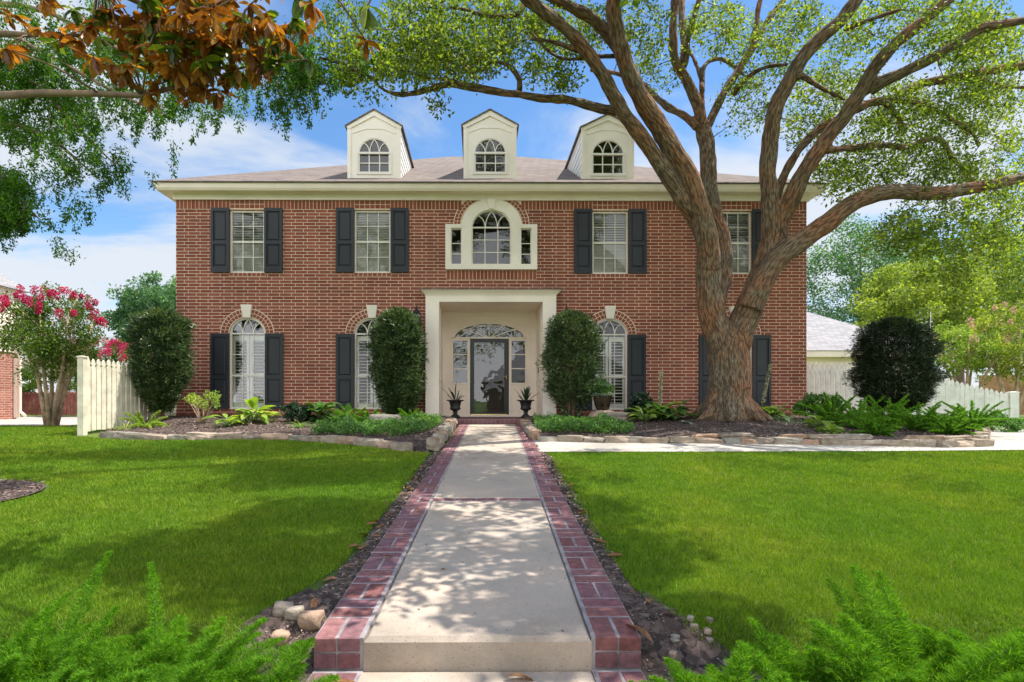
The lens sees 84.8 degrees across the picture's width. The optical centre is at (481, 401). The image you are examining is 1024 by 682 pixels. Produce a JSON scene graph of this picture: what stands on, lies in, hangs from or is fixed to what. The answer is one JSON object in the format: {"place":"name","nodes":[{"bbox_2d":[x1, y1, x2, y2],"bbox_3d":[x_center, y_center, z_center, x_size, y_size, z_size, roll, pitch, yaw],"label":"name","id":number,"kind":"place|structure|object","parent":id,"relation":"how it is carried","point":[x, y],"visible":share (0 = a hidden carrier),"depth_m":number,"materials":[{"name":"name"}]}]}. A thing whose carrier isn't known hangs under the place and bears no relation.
{"place":"outdoors","nodes":[
{"label":"outdoors","id":0,"kind":"place"},
{"bbox_2d":[0,417,125,425],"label":"driveway","id":1,"kind":"structure","parent":0,"point":[35,421],"depth_m":15.95,"materials":[{"name":"concrete"}]},
{"bbox_2d":[20,392,76,414],"bbox_3d":[-14.352,0.065,19.209,3.015,0.804,0.068,0,0,0],"label":"stained fence","id":2,"kind":"object","parent":1,"relation":"on","point":[31,403],"visible":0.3,"depth_m":19.18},
{"bbox_2d":[358,424,594,681],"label":"path","id":3,"kind":"structure","parent":0,"point":[517,600],"depth_m":2.94,"materials":[{"name":"concrete"}]},
{"bbox_2d":[0,413,1023,669],"bbox_3d":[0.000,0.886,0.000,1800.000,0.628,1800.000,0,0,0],"label":"ground","id":4,"kind":"structure","parent":0,"point":[318,583],"depth_m":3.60,"materials":[{"name":"plant"}]},
{"bbox_2d":[0,480,46,500],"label":"mulch ring","id":5,"kind":"object","parent":4,"relation":"on","point":[12,492],"visible":0.79,"depth_m":5.59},
{"bbox_2d":[0,273,70,418],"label":"neighbour house","id":6,"kind":"structure","parent":4,"relation":"on","point":[10,400],"depth_m":18.15,"materials":[{"name":"brick"}]},
{"bbox_2d":[0,280,107,425],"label":"crape myrtle","id":7,"kind":"object","parent":4,"relation":"on","point":[48,346],"visible":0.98,"depth_m":12.98,"materials":[{"name":"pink plant"}]},
{"bbox_2d":[72,336,131,390],"bbox_3d":[-15.386,-1.047,22.754,4.043,3.371,3.046,0,0,0],"label":"crape myrtle","id":8,"kind":"object","parent":4,"relation":"on","point":[114,347],"visible":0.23,"depth_m":22.48,"materials":[{"name":"pink plant"}]},
{"bbox_2d":[76,356,173,435],"bbox_3d":[-7.337,-0.107,11.739,0.150,1.505,2.728,0,0,5],"label":"picket fence","id":9,"kind":"object","parent":4,"relation":"on","point":[101,398],"visible":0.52,"depth_m":10.96,"materials":[{"name":"wood"}]},
{"bbox_2d":[118,432,152,439],"bbox_3d":[-6.030,0.606,9.773,0.563,0.155,0.237,2,-3,7],"label":"edging stone","id":10,"kind":"object","parent":4,"relation":"on","point":[130,435],"visible":0.68,"depth_m":9.68,"materials":[{"name":"stone"}]},
{"bbox_2d":[98,270,175,355],"bbox_3d":[-17.416,-3.127,29.809,4.969,7.593,5.089,0,0,0],"label":"shade tree","id":11,"kind":"object","parent":4,"relation":"on","point":[157,295],"visible":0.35,"depth_m":28.56,"materials":[{"name":"plant"}]},
{"bbox_2d":[0,0,373,265],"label":"feathery tree","id":12,"kind":"object","parent":4,"relation":"on","point":[17,195],"visible":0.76,"depth_m":8.16,"materials":[{"name":"green plant"}]},
{"bbox_2d":[0,0,391,115],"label":"magnolia tree","id":13,"kind":"object","parent":4,"relation":"on","point":[206,45],"visible":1,"depth_m":3.86,"materials":[{"name":"orange plant"}]},
{"bbox_2d":[186,432,216,440],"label":"edging stone","id":14,"kind":"object","parent":4,"relation":"on","point":[200,435],"visible":0.71,"depth_m":9.64,"materials":[{"name":"stone"}]},
{"bbox_2d":[213,431,245,439],"bbox_3d":[-4.394,0.601,9.784,0.555,0.148,0.240,-3,3,-1],"label":"edging stone","id":15,"kind":"object","parent":4,"relation":"on","point":[229,435],"visible":0.76,"depth_m":9.68,"materials":[{"name":"stone"}]},
{"bbox_2d":[214,588,337,681],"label":"soil patch","id":16,"kind":"object","parent":4,"relation":"on","point":[271,624],"visible":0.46,"depth_m":2.66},
{"bbox_2d":[48,655,79,681],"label":"foxtail fern","id":17,"kind":"object","parent":16,"relation":"on","point":[70,660],"visible":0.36,"depth_m":1.92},
{"bbox_2d":[0,593,139,681],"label":"foxtail fern","id":18,"kind":"object","parent":16,"relation":"on","point":[13,661],"visible":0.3,"depth_m":2.29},
{"bbox_2d":[0,550,192,681],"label":"foxtail fern","id":19,"kind":"object","parent":16,"relation":"on","point":[37,661],"visible":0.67,"depth_m":2.02,"materials":[{"name":"plant"}]},
{"bbox_2d":[17,561,314,681],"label":"foxtail fern","id":20,"kind":"object","parent":16,"relation":"on","point":[225,655],"visible":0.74,"depth_m":2.06,"materials":[{"name":"plant"}]},
{"bbox_2d":[141,637,340,681],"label":"foxtail fern","id":21,"kind":"object","parent":16,"relation":"on","point":[290,660],"visible":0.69,"depth_m":1.99,"materials":[{"name":"plant"}]},
{"bbox_2d":[270,629,290,645],"bbox_3d":[-0.936,1.095,2.591,0.090,0.062,0.073,0,0,0],"label":"garden rock","id":22,"kind":"object","parent":16,"relation":"on","point":[276,633],"visible":0.69,"depth_m":2.57,"materials":[{"name":"stone"}]},
{"bbox_2d":[272,601,293,616],"bbox_3d":[-0.973,1.019,2.745,0.094,0.074,0.082,0,0,0],"label":"garden rock","id":23,"kind":"object","parent":16,"relation":"on","point":[280,608],"visible":0.78,"depth_m":2.71,"materials":[{"name":"stone"}]},
{"bbox_2d":[284,605,304,620],"bbox_3d":[-0.909,1.026,2.712,0.082,0.066,0.071,0,0,0],"label":"garden rock","id":24,"kind":"object","parent":16,"relation":"on","point":[293,613],"visible":0.8,"depth_m":2.69,"materials":[{"name":"stone"}]},
{"bbox_2d":[297,610,324,630],"bbox_3d":[-0.816,1.043,2.672,0.112,0.084,0.100,0,0,0],"label":"garden rock","id":25,"kind":"object","parent":16,"relation":"on","point":[308,620],"visible":0.98,"depth_m":2.64,"materials":[{"name":"stone"}]},
{"bbox_2d":[261,433,292,440],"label":"edging stone","id":26,"kind":"object","parent":4,"relation":"on","point":[275,436],"visible":0.73,"depth_m":9.61,"materials":[{"name":"stone"}]},
{"bbox_2d":[105,415,453,451],"bbox_3d":[-3.940,0.546,10.671,6.680,0.460,5.000,0,0,0],"label":"flower bed","id":27,"kind":"object","parent":4,"relation":"on","point":[419,445],"visible":0.3,"depth_m":10.48,"materials":[{"name":"soil"}]},
{"bbox_2d":[119,410,169,428],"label":"sword fern","id":28,"kind":"object","parent":27,"relation":"on","point":[150,424],"visible":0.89,"depth_m":10.77,"materials":[{"name":"green plant"}]},
{"bbox_2d":[122,306,198,416],"bbox_3d":[-6.907,-0.871,11.947,1.594,2.370,1.344,0,0,0],"label":"podocarpus shrub","id":29,"kind":"object","parent":27,"relation":"on","point":[150,360],"visible":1,"depth_m":11.69,"materials":[{"name":"green plant"}]},
{"bbox_2d":[183,390,220,422],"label":"woody shrub","id":30,"kind":"object","parent":27,"relation":"on","point":[192,398],"visible":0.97,"depth_m":11.45,"materials":[{"name":"green plant"}]},
{"bbox_2d":[201,414,246,426],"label":"acanthus plant","id":31,"kind":"object","parent":27,"relation":"on","point":[220,421],"visible":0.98,"depth_m":10.92,"materials":[{"name":"green plant"}]},
{"bbox_2d":[227,397,282,423],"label":"acanthus plant","id":32,"kind":"object","parent":27,"relation":"on","point":[247,414],"visible":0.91,"depth_m":11.50,"materials":[{"name":"green plant"}]},
{"bbox_2d":[279,400,316,421],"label":"garden bush","id":33,"kind":"object","parent":27,"relation":"on","point":[294,413],"visible":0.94,"depth_m":11.55,"materials":[{"name":"green plant"}]},
{"bbox_2d":[301,401,339,421],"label":"acanthus plant","id":34,"kind":"object","parent":27,"relation":"on","point":[318,407],"visible":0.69,"depth_m":11.74,"materials":[{"name":"green plant"}]},
{"bbox_2d":[309,411,442,436],"bbox_3d":[-1.891,0.378,10.308,2.272,0.424,1.992,0,0,0],"label":"ground cover","id":35,"kind":"object","parent":27,"relation":"on","point":[409,424],"visible":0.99,"depth_m":9.88,"materials":[{"name":"green plant"}]},
{"bbox_2d":[363,304,430,415],"bbox_3d":[-1.926,-0.880,12.502,1.532,2.629,1.334,0,0,0],"label":"podocarpus shrub","id":36,"kind":"object","parent":27,"relation":"on","point":[396,366],"visible":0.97,"depth_m":12.24,"materials":[{"name":"green plant"}]},
{"bbox_2d":[258,452,439,676],"bbox_3d":[-0.720,0.965,5.186,0.381,0.452,6.026,0,0,4],"label":"soil strip","id":37,"kind":"object","parent":4,"relation":"on","point":[344,578],"visible":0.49,"depth_m":3.49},
{"bbox_2d":[353,438,383,447],"bbox_3d":[-1.784,0.654,8.892,0.537,0.145,0.241,0,3,35],"label":"edging stone","id":38,"kind":"object","parent":4,"relation":"on","point":[368,442],"visible":0.69,"depth_m":8.80,"materials":[{"name":"stone"}]},
{"bbox_2d":[389,442,412,450],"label":"edging stone","id":39,"kind":"object","parent":4,"relation":"on","point":[402,446],"visible":0.82,"depth_m":8.34,"materials":[{"name":"stone"}]},
{"bbox_2d":[426,436,442,450],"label":"edging stone","id":40,"kind":"object","parent":4,"relation":"on","point":[434,443],"visible":0.97,"depth_m":8.30,"materials":[{"name":"stone"}]},
{"bbox_2d":[306,424,646,681],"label":"path brick edging","id":41,"kind":"object","parent":4,"relation":"on","point":[603,630],"visible":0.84,"depth_m":3.02,"materials":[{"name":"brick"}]},
{"bbox_2d":[0,413,972,681],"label":"mulch","id":42,"kind":"object","parent":4,"relation":"on","point":[424,471],"visible":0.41,"depth_m":6.58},
{"bbox_2d":[151,108,827,427],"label":"brick house","id":43,"kind":"structure","parent":4,"relation":"on","point":[487,255],"depth_m":13.21,"materials":[{"name":"red brick"}]},
{"bbox_2d":[231,211,263,272],"bbox_3d":[-5.517,-3.768,13.242,0.808,1.462,0.107,0,0,0],"label":"window","id":44,"kind":"structure","parent":43,"relation":"in","point":[254,267],"depth_m":13.25,"materials":[{"name":"paint"}]},
{"bbox_2d":[230,318,264,408],"bbox_3d":[-5.515,-0.908,13.257,0.837,2.145,0.143,0,0,0],"label":"window","id":45,"kind":"structure","parent":43,"relation":"in","point":[250,375],"depth_m":13.28,"materials":[{"name":"paint"}]},
{"bbox_2d":[355,318,381,408],"bbox_3d":[-2.584,-0.900,13.279,0.837,2.148,0.143,0,0,0],"label":"window","id":46,"kind":"structure","parent":43,"relation":"in","point":[369,405],"depth_m":13.30,"materials":[{"name":"paint"}]},
{"bbox_2d":[355,211,389,272],"bbox_3d":[-2.578,-3.774,13.265,0.846,1.465,0.107,0,0,0],"label":"window","id":47,"kind":"structure","parent":43,"relation":"in","point":[379,267],"depth_m":13.28,"materials":[{"name":"paint"}]},
{"bbox_2d":[443,385,464,417],"bbox_3d":[-0.634,-0.048,13.053,0.567,0.864,0.571,0,0,27],"label":"planted urn","id":48,"kind":"object","parent":43,"relation":"on","point":[455,405],"visible":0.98,"depth_m":12.99,"materials":[{"name":"black metal"}]},
{"bbox_2d":[474,343,503,411],"bbox_3d":[0.192,-0.620,14.574,1.005,2.016,0.055,0,0,0],"label":"front door","id":49,"kind":"structure","parent":43,"relation":"in","point":[488,357],"depth_m":14.55,"materials":[{"name":"glass"}]},
{"bbox_2d":[470,339,508,414],"bbox_3d":[0.193,-0.619,14.440,0.999,2.013,0.103,0,0,0],"label":"storm door","id":50,"kind":"structure","parent":43,"relation":"in","point":[506,341],"depth_m":14.45,"materials":[{"name":"black metal"}]},
{"bbox_2d":[445,198,536,269],"bbox_3d":[0.219,-3.933,13.167,2.157,1.657,0.170,0,0,0],"label":"palladian window","id":51,"kind":"structure","parent":43,"relation":"in","point":[491,205],"depth_m":13.13,"materials":[{"name":"beige paint"}]},
{"bbox_2d":[516,384,539,417],"bbox_3d":[1.026,-0.011,13.124,0.458,0.791,0.495,0,0,-33],"label":"planted urn","id":52,"kind":"object","parent":43,"relation":"on","point":[525,403],"visible":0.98,"depth_m":13.01,"materials":[{"name":"black metal"}]},
{"bbox_2d":[592,319,626,409],"bbox_3d":[3.016,-0.886,13.322,0.837,2.153,0.143,0,0,0],"label":"window","id":53,"kind":"structure","parent":43,"relation":"in","point":[623,376],"depth_m":13.35,"materials":[{"name":"paint"}]},
{"bbox_2d":[592,212,627,273],"bbox_3d":[3.025,-3.762,13.307,0.846,1.470,0.107,0,0,0],"label":"window","id":54,"kind":"structure","parent":43,"relation":"in","point":[604,249],"depth_m":13.32,"materials":[{"name":"paint"}]},
{"bbox_2d":[724,212,750,273],"bbox_3d":[5.951,-3.763,13.329,0.848,1.472,0.107,0,0,0],"label":"window","id":55,"kind":"structure","parent":43,"relation":"in","point":[737,259],"depth_m":13.34,"materials":[{"name":"paint"}]},
{"bbox_2d":[540,453,687,680],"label":"soil strip","id":56,"kind":"object","parent":4,"relation":"on","point":[647,673],"visible":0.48,"depth_m":3.41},
{"bbox_2d":[616,591,762,681],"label":"soil patch","id":57,"kind":"object","parent":4,"relation":"on","point":[703,656],"visible":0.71,"depth_m":2.59,"materials":[{"name":"soil"}]},
{"bbox_2d":[622,643,807,681],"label":"foxtail fern","id":58,"kind":"object","parent":57,"relation":"on","point":[735,668],"visible":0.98,"depth_m":2.01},
{"bbox_2d":[708,617,926,681],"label":"foxtail fern","id":59,"kind":"object","parent":57,"relation":"on","point":[769,656],"visible":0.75,"depth_m":2.06,"materials":[{"name":"plant"}]},
{"bbox_2d":[749,563,1023,681],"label":"foxtail fern","id":60,"kind":"object","parent":57,"relation":"on","point":[937,668],"visible":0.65,"depth_m":2.10,"materials":[{"name":"plant"}]},
{"bbox_2d":[524,415,972,439],"bbox_3d":[5.631,0.506,12.518,9.550,0.485,7.450,0,0,0],"label":"flower bed","id":61,"kind":"object","parent":4,"relation":"on","point":[696,424],"visible":0.16,"depth_m":10.16,"materials":[{"name":"soil"}]},
{"bbox_2d":[534,307,607,416],"bbox_3d":[1.992,-0.802,12.476,1.691,2.605,1.320,0,0,0],"label":"podocarpus shrub","id":62,"kind":"object","parent":61,"relation":"on","point":[574,381],"visible":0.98,"depth_m":12.22,"materials":[{"name":"green plant"}]},
{"bbox_2d":[533,412,634,433],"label":"ground cover","id":63,"kind":"object","parent":61,"relation":"on","point":[599,422],"visible":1,"depth_m":9.98,"materials":[{"name":"green plant"}]},
{"bbox_2d":[588,410,613,416],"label":"boulder","id":64,"kind":"object","parent":61,"relation":"on","point":[593,413],"visible":0.41,"depth_m":12.03,"materials":[{"name":"stone"}]},
{"bbox_2d":[587,372,615,409],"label":"potted plant","id":65,"kind":"object","parent":64,"relation":"on","point":[604,388],"visible":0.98,"depth_m":12.11,"materials":[{"name":"green plant"}]},
{"bbox_2d":[623,390,653,417],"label":"garden bush","id":66,"kind":"object","parent":61,"relation":"on","point":[638,398],"visible":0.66,"depth_m":12.14,"materials":[{"name":"green plant"}]},
{"bbox_2d":[257,0,1023,421],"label":"oak tree","id":67,"kind":"object","parent":61,"relation":"on","point":[429,48],"visible":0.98,"depth_m":10.21,"materials":[{"name":"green plant"}]},
{"bbox_2d":[626,406,665,421],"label":"acanthus plant","id":68,"kind":"object","parent":61,"relation":"on","point":[653,415],"visible":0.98,"depth_m":11.38,"materials":[{"name":"green plant"}]},
{"bbox_2d":[636,371,692,419],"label":"acanthus plant","id":69,"kind":"object","parent":61,"relation":"on","point":[655,404],"visible":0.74,"depth_m":11.61,"materials":[{"name":"green plant"}]},
{"bbox_2d":[654,399,699,419],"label":"acanthus plant","id":70,"kind":"object","parent":61,"relation":"on","point":[681,410],"visible":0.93,"depth_m":11.19,"materials":[{"name":"green plant"}]},
{"bbox_2d":[760,364,785,416],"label":"acanthus plant","id":71,"kind":"object","parent":61,"relation":"on","point":[769,409],"visible":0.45,"depth_m":11.72,"materials":[{"name":"green plant"}]},
{"bbox_2d":[762,405,797,420],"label":"acanthus plant","id":72,"kind":"object","parent":61,"relation":"on","point":[773,415],"visible":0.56,"depth_m":11.38,"materials":[{"name":"green plant"}]},
{"bbox_2d":[792,392,843,417],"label":"garden bush","id":73,"kind":"object","parent":61,"relation":"on","point":[813,399],"visible":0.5,"depth_m":11.99,"materials":[{"name":"green plant"}]},
{"bbox_2d":[801,415,836,427],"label":"acanthus plant","id":74,"kind":"object","parent":61,"relation":"on","point":[813,422],"visible":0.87,"depth_m":10.42,"materials":[{"name":"green plant"}]},
{"bbox_2d":[791,391,869,423],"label":"foxtail fern","id":75,"kind":"object","parent":61,"relation":"on","point":[829,407],"visible":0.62,"depth_m":11.18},
{"bbox_2d":[814,422,846,433],"bbox_3d":[6.202,0.474,9.937,0.445,0.230,0.507,0,0,-19],"label":"lime rosette","id":76,"kind":"object","parent":61,"relation":"on","point":[830,427],"visible":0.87,"depth_m":9.90,"materials":[{"name":"green plant"}]},
{"bbox_2d":[815,394,903,428],"bbox_3d":[7.132,0.197,10.627,1.440,0.696,1.419,0,0,41],"label":"foxtail fern","id":77,"kind":"object","parent":61,"relation":"on","point":[856,417],"visible":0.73,"depth_m":10.56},
{"bbox_2d":[845,418,900,435],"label":"foxtail fern","id":78,"kind":"object","parent":61,"relation":"on","point":[873,427],"visible":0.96,"depth_m":9.56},
{"bbox_2d":[855,393,924,426],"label":"foxtail fern","id":79,"kind":"object","parent":61,"relation":"on","point":[877,407],"visible":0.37,"depth_m":10.68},
{"bbox_2d":[840,315,957,411],"bbox_3d":[9.373,-0.823,12.596,2.261,2.297,1.867,0,0,0],"label":"round shrub","id":80,"kind":"object","parent":61,"relation":"on","point":[874,372],"visible":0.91,"depth_m":12.29,"materials":[{"name":"green plant"}]},
{"bbox_2d":[873,401,967,430],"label":"foxtail fern","id":81,"kind":"object","parent":61,"relation":"on","point":[911,422],"visible":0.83,"depth_m":10.28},
{"bbox_2d":[901,435,946,440],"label":"edging stone","id":82,"kind":"object","parent":61,"relation":"on","point":[935,437],"visible":0.76,"depth_m":8.85,"materials":[{"name":"stone"}]},
{"bbox_2d":[922,418,976,434],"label":"foxtail fern","id":83,"kind":"object","parent":61,"relation":"on","point":[949,427],"visible":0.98,"depth_m":9.69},
{"bbox_2d":[913,405,993,431],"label":"foxtail fern","id":84,"kind":"object","parent":61,"relation":"on","point":[933,416],"visible":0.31,"depth_m":10.06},
{"bbox_2d":[934,400,1021,430],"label":"foxtail fern","id":85,"kind":"object","parent":61,"relation":"on","point":[976,413],"visible":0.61,"depth_m":10.30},
{"bbox_2d":[806,362,887,413],"bbox_3d":[9.760,-0.362,15.090,2.687,1.412,0.068,0,0,0],"label":"picket fence","id":86,"kind":"object","parent":4,"relation":"on","point":[810,372],"visible":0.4,"depth_m":15.06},
{"bbox_2d":[806,311,936,412],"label":"garage","id":87,"kind":"structure","parent":4,"relation":"on","point":[828,340],"depth_m":22.30,"materials":[{"name":"beige paint"}]},
{"bbox_2d":[806,208,952,327],"bbox_3d":[23.049,-5.372,33.844,9.710,12.083,9.479,0,0,0],"label":"shade tree","id":88,"kind":"object","parent":4,"relation":"on","point":[851,271],"visible":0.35,"depth_m":33.17,"materials":[{"name":"plant"}]},
{"bbox_2d":[844,253,1022,371],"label":"shade tree","id":89,"kind":"object","parent":4,"relation":"on","point":[903,293],"visible":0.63,"depth_m":26.09,"materials":[{"name":"plant"}]},
{"bbox_2d":[878,623,1023,681],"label":"foxtail fern","id":90,"kind":"object","parent":4,"relation":"on","point":[931,639],"visible":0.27,"depth_m":2.26,"materials":[{"name":"plant"}]},
{"bbox_2d":[883,214,1023,386],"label":"shade tree","id":91,"kind":"object","parent":4,"relation":"on","point":[960,378],"visible":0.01,"depth_m":40.00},
{"bbox_2d":[903,374,1019,417],"bbox_3d":[12.728,-0.195,14.934,2.697,1.480,0.150,0,0,11],"label":"picket fence","id":92,"kind":"object","parent":4,"relation":"on","point":[951,393],"visible":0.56,"depth_m":14.87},
{"bbox_2d":[922,317,1014,389],"bbox_3d":[15.506,-1.057,18.032,3.261,3.381,2.243,0,0,0],"label":"crape myrtle","id":93,"kind":"object","parent":4,"relation":"on","point":[966,361],"visible":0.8,"depth_m":17.74,"materials":[{"name":"green plant"}]},
{"bbox_2d":[945,229,1023,374],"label":"shade tree","id":94,"kind":"object","parent":4,"relation":"on","point":[1005,277],"visible":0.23,"depth_m":29.14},
{"bbox_2d":[956,300,1023,416],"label":"crape myrtle","id":95,"kind":"object","parent":4,"relation":"on","point":[1017,364],"visible":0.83,"depth_m":17.55,"materials":[{"name":"green plant"}]},
{"bbox_2d":[979,375,1023,414],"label":"cedar fence","id":96,"kind":"object","parent":4,"relation":"on","point":[993,384],"visible":0.27,"depth_m":21.16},
{"bbox_2d":[986,408,1023,432],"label":"garden bush","id":97,"kind":"object","parent":4,"relation":"on","point":[1014,425],"visible":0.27,"depth_m":10.98,"materials":[{"name":"green plant"}]},
{"bbox_2d":[0,0,1023,392],"label":"sky","id":98,"kind":"structure","parent":0,"point":[126,238],"materials":[{"name":"blue"}]},
{"bbox_2d":[533,429,1023,451],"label":"side path","id":99,"kind":"structure","parent":0,"point":[1009,440],"depth_m":8.67,"materials":[{"name":"concrete"}]},
{"bbox_2d":[557,435,583,441],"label":"edging stone","id":100,"kind":"object","parent":99,"relation":"on","point":[570,438],"visible":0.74,"depth_m":9.35,"materials":[{"name":"stone"}]},
{"bbox_2d":[603,436,628,442],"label":"edging stone","id":101,"kind":"object","parent":99,"relation":"on","point":[616,439],"visible":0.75,"depth_m":9.23,"materials":[{"name":"stone"}]},
{"bbox_2d":[666,436,697,442],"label":"edging stone","id":102,"kind":"object","parent":99,"relation":"on","point":[682,439],"visible":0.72,"depth_m":9.18,"materials":[{"name":"stone"}]},
{"bbox_2d":[741,438,758,443],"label":"edging stone","id":103,"kind":"object","parent":99,"relation":"on","point":[748,441],"visible":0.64,"depth_m":9.11,"materials":[{"name":"stone"}]},
{"bbox_2d":[718,432,754,438],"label":"edging stone","id":104,"kind":"object","parent":103,"relation":"on","point":[735,435],"visible":0.93,"depth_m":9.27,"materials":[{"name":"stone"}]},
{"bbox_2d":[769,437,802,444],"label":"edging stone","id":105,"kind":"object","parent":99,"relation":"on","point":[789,440],"visible":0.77,"depth_m":9.03,"materials":[{"name":"stone"}]},
{"bbox_2d":[816,437,847,444],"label":"edging stone","id":106,"kind":"object","parent":99,"relation":"on","point":[832,441],"visible":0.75,"depth_m":8.94,"materials":[{"name":"stone"}]},
{"bbox_2d":[847,440,880,445],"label":"edging stone","id":107,"kind":"object","parent":99,"relation":"on","point":[864,442],"visible":0.66,"depth_m":8.87,"materials":[{"name":"stone"}]},
{"bbox_2d":[836,434,872,439],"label":"edging stone","id":108,"kind":"object","parent":107,"relation":"on","point":[857,436],"visible":0.78,"depth_m":9.01,"materials":[{"name":"stone"}]},
{"bbox_2d":[900,439,936,446],"bbox_3d":[6.890,0.659,8.846,0.550,0.146,0.208,0,-3,9],"label":"edging stone","id":109,"kind":"object","parent":99,"relation":"on","point":[919,443],"visible":0.73,"depth_m":8.76,"materials":[{"name":"stone"}]},
{"bbox_2d":[964,438,994,446],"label":"edging stone","id":110,"kind":"object","parent":99,"relation":"on","point":[983,442],"visible":0.65,"depth_m":8.77,"materials":[{"name":"stone"}]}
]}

